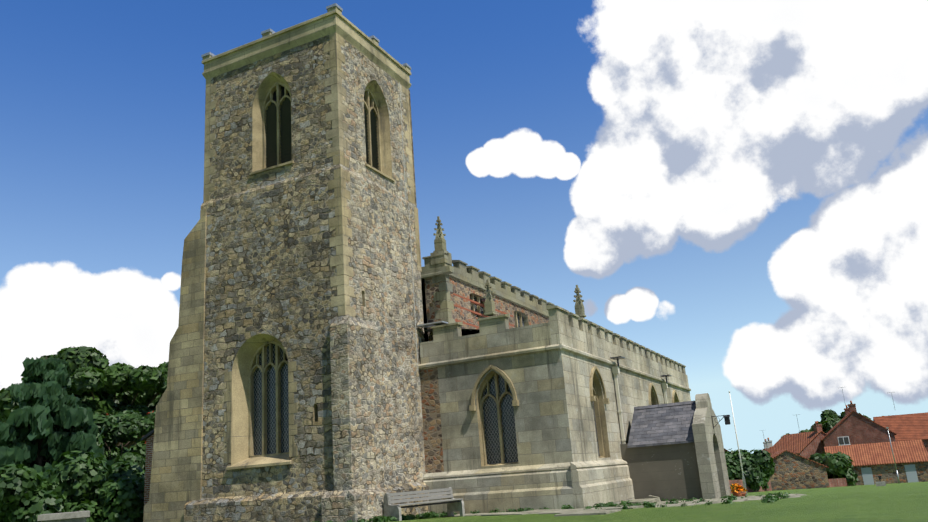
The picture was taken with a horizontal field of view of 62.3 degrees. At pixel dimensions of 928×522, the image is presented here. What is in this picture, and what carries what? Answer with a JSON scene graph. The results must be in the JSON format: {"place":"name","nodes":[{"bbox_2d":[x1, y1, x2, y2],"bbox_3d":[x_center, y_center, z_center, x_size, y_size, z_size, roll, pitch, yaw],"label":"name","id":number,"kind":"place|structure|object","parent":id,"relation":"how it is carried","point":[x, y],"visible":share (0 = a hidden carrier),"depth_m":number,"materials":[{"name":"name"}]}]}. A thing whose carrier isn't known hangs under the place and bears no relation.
{"place":"outdoors","nodes":[
{"label":"outdoors","id":0,"kind":"place"},
{"bbox_2d":[201,3,425,498],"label":"church tower","id":1,"kind":"structure","parent":0,"point":[270,252],"depth_m":26.29,"materials":[{"name":"grey stone"}]},
{"bbox_2d":[143,212,206,521],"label":"buttress","id":2,"kind":"object","parent":1,"relation":"attached to","point":[176,479],"visible":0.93,"depth_m":26.22,"materials":[{"name":"beige stone"}]},
{"bbox_2d":[223,160,394,469],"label":"tower window dressings","id":3,"kind":"structure","parent":1,"relation":"attached to","point":[274,460],"depth_m":24.55,"materials":[{"name":"beige stone"}]},
{"bbox_2d":[200,32,421,316],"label":"corner quoins","id":4,"kind":"object","parent":1,"relation":"attached to","point":[340,202],"visible":0.69,"depth_m":26.06,"materials":[{"name":"beige stone"}]},
{"bbox_2d":[248,82,381,457],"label":"tower windows","id":5,"kind":"structure","parent":1,"relation":"attached to","point":[268,416],"depth_m":25.80,"materials":[{"name":"black glass"}]},
{"bbox_2d":[321,314,393,521],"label":"buttress","id":6,"kind":"structure","parent":1,"relation":"attached to","point":[360,490],"depth_m":23.41,"materials":[{"name":"grey stone"}]},
{"bbox_2d":[0,0,927,453],"label":"sky","id":7,"kind":"structure","parent":0,"point":[735,192],"materials":[{"name":"blue"}]},
{"bbox_2d":[443,494,803,516],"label":"flagged path","id":8,"kind":"structure","parent":0,"point":[584,511],"depth_m":21.43,"materials":[{"name":"grey stone"}]},
{"bbox_2d":[390,482,927,521],"bbox_3d":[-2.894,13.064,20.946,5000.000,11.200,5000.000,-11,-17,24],"label":"ground","id":9,"kind":"structure","parent":0,"point":[900,502],"depth_m":16.43,"materials":[{"name":"green plant"}]},
{"bbox_2d":[0,356,115,501],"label":"cedar tree","id":10,"kind":"object","parent":9,"relation":"on","point":[49,421],"visible":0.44,"depth_m":34.11,"materials":[{"name":"green plant"}]},
{"bbox_2d":[37,511,89,521],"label":"chest tomb","id":11,"kind":"object","parent":9,"relation":"on","point":[78,516],"visible":1,"depth_m":17.14,"materials":[{"name":"stone"}]},
{"bbox_2d":[0,450,144,521],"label":"hedge shrub","id":12,"kind":"object","parent":9,"relation":"on","point":[25,496],"visible":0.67,"depth_m":29.37,"materials":[{"name":"green plant"}]},
{"bbox_2d":[0,346,167,448],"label":"broadleaf tree","id":13,"kind":"object","parent":9,"relation":"on","point":[99,385],"visible":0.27,"depth_m":52.38,"materials":[{"name":"green plant"}]},
{"bbox_2d":[64,478,143,521],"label":"bush","id":14,"kind":"object","parent":9,"relation":"on","point":[120,500],"visible":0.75,"depth_m":28.99,"materials":[{"name":"green plant"}]},
{"bbox_2d":[93,409,155,473],"bbox_3d":[-17.914,10.634,38.942,5.881,6.201,6.050,10,-21,-41],"label":"rowan tree","id":15,"kind":"object","parent":9,"relation":"on","point":[125,426],"visible":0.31,"depth_m":39.15,"materials":[{"name":"green plant"}]},
{"bbox_2d":[141,429,153,519],"bbox_3d":[-9.459,7.357,28.809,3.980,5.200,3.100,-11,-17,24],"label":"brick lean to","id":16,"kind":"object","parent":9,"relation":"on","point":[148,438],"visible":0.12,"depth_m":28.22,"materials":[{"name":"grey brick"}]},
{"bbox_2d":[184,482,428,521],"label":"tower plinth","id":17,"kind":"structure","parent":9,"relation":"on","point":[303,506],"depth_m":23.87,"materials":[{"name":"grey stone"}]},
{"bbox_2d":[384,487,464,520],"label":"park bench","id":18,"kind":"object","parent":9,"relation":"on","point":[454,504],"visible":0.9,"depth_m":23.78,"materials":[{"name":"grey wood"}]},
{"bbox_2d":[421,216,598,341],"bbox_3d":[0.946,6.311,39.181,8.310,10.850,22.410,-11,-17,24],"label":"clerestory","id":19,"kind":"object","parent":9,"relation":"on","point":[448,289],"visible":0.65,"depth_m":30.29,"materials":[{"name":"beige stone"}]},
{"bbox_2d":[399,82,417,366],"bbox_3d":[-2.129,-1.879,29.109,0.129,12.050,0.030,1,-16,-19],"label":"lightning conductor","id":20,"kind":"object","parent":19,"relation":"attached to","point":[410,230],"visible":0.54,"depth_m":28.89,"materials":[{"name":"grey"}]},
{"bbox_2d":[470,294,523,327],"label":"clerestory windows","id":21,"kind":"structure","parent":19,"relation":"attached to","point":[519,319],"depth_m":31.99,"materials":[{"name":"stone"}]},
{"bbox_2d":[480,298,671,382],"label":"solar floodlights","id":22,"kind":"object","parent":19,"relation":"on","point":[614,358],"visible":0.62,"depth_m":30.88,"materials":[{"name":"grey"}]},
{"bbox_2d":[313,492,789,521],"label":"weeds","id":23,"kind":"object","parent":9,"relation":"on","point":[769,497],"visible":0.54,"depth_m":23.37,"materials":[{"name":"green plant"}]},
{"bbox_2d":[417,279,690,516],"bbox_3d":[5.991,6.986,35.955,5.750,8.300,23.100,-11,-17,24],"label":"church aisle","id":24,"kind":"object","parent":9,"relation":"on","point":[545,368],"visible":0.73,"depth_m":26.38,"materials":[{"name":"beige stone"}]},
{"bbox_2d":[469,365,678,465],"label":"arched windows","id":25,"kind":"structure","parent":24,"relation":"attached to","point":[498,403],"depth_m":26.36,"materials":[{"name":"stone"}]},
{"bbox_2d":[611,366,667,443],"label":"downpipes","id":26,"kind":"object","parent":24,"relation":"attached to","point":[615,370],"visible":0.62,"depth_m":30.42,"materials":[{"name":"beige paint"}]},
{"bbox_2d":[620,393,730,500],"bbox_3d":[8.326,7.539,30.505,3.300,4.186,3.900,-11,-17,24],"label":"church porch","id":27,"kind":"object","parent":9,"relation":"on","point":[669,451],"visible":0.9,"depth_m":29.08,"materials":[{"name":"grey stone"}]},
{"bbox_2d":[711,415,730,428],"bbox_3d":[10.039,6.258,29.941,0.690,0.500,0.240,-11,-17,24],"label":"porch lantern","id":28,"kind":"object","parent":27,"relation":"attached to","point":[726,419],"visible":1,"depth_m":29.83,"materials":[{"name":"black metal"}]},
{"bbox_2d":[617,495,765,505],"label":"churchyard paving","id":29,"kind":"structure","parent":9,"relation":"on","point":[650,498],"depth_m":26.72,"materials":[{"name":"beige stone"}]},
{"bbox_2d":[730,483,740,495],"bbox_3d":[11.176,9.403,31.464,0.543,0.596,0.536,-16,-19,36],"label":"flower pot","id":30,"kind":"object","parent":9,"relation":"on","point":[733,486],"visible":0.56,"depth_m":31.44,"materials":[{"name":"brown ceramic"}]},
{"bbox_2d":[729,391,747,494],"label":"flagpole","id":31,"kind":"object","parent":9,"relation":"on","point":[744,482],"visible":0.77,"depth_m":41.83,"materials":[{"name":"white metal"}]},
{"bbox_2d":[731,486,746,496],"bbox_3d":[11.067,9.270,30.830,0.600,0.477,0.528,2,-17,-20],"label":"flower pot","id":32,"kind":"object","parent":9,"relation":"on","point":[737,489],"visible":0.94,"depth_m":30.70,"materials":[{"name":"brown ceramic"}]},
{"bbox_2d":[725,449,774,490],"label":"shrub","id":33,"kind":"object","parent":9,"relation":"on","point":[758,466],"visible":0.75,"depth_m":67.77,"materials":[{"name":"green plant"}]},
{"bbox_2d":[762,438,772,450],"bbox_3d":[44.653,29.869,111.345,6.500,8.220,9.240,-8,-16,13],"label":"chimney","id":34,"kind":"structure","parent":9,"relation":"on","point":[768,445],"depth_m":110.43,"materials":[{"name":"grey"}]},
{"bbox_2d":[729,478,846,493],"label":"brick boundary wall","id":35,"kind":"structure","parent":9,"relation":"on","point":[839,482],"depth_m":71.19,"materials":[{"name":"red brick"}]},
{"bbox_2d":[768,421,826,457],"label":"brick house","id":36,"kind":"structure","parent":9,"relation":"on","point":[806,444],"depth_m":99.62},
{"bbox_2d":[770,450,828,490],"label":"stone outbuilding","id":37,"kind":"structure","parent":9,"relation":"on","point":[793,471],"depth_m":74.47,"materials":[{"name":"brown stone"}]},
{"bbox_2d":[808,452,858,485],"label":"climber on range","id":38,"kind":"object","parent":9,"relation":"on","point":[839,464],"visible":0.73,"depth_m":78.67,"materials":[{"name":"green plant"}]},
{"bbox_2d":[799,409,889,432],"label":"village tree","id":39,"kind":"object","parent":9,"relation":"on","point":[830,420],"visible":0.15,"depth_m":116.79,"materials":[{"name":"green plant"}]},
{"bbox_2d":[821,401,896,446],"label":"house","id":40,"kind":"structure","parent":9,"relation":"on","point":[852,427],"depth_m":94.10,"materials":[{"name":"red brick"}]},
{"bbox_2d":[759,387,894,441],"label":"tv antennas","id":41,"kind":"object","parent":40,"relation":"on","point":[845,405],"visible":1,"depth_m":95.30,"materials":[{"name":"silver metal"}]},
{"bbox_2d":[824,439,927,485],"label":"outbuilding","id":42,"kind":"structure","parent":9,"relation":"on","point":[872,462],"depth_m":82.91,"materials":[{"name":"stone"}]},
{"bbox_2d":[875,476,885,485],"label":"gravestone","id":43,"kind":"object","parent":9,"relation":"on","point":[880,483],"visible":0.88,"depth_m":52.25,"materials":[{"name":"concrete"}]},
{"bbox_2d":[886,427,899,482],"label":"street lamp post","id":44,"kind":"object","parent":9,"relation":"on","point":[893,457],"visible":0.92,"depth_m":74.45,"materials":[{"name":"silver metal"}]},
{"bbox_2d":[873,412,927,452],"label":"tiled roof","id":45,"kind":"structure","parent":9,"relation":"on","point":[904,427],"depth_m":96.58,"materials":[{"name":"orange tile"}]}
]}

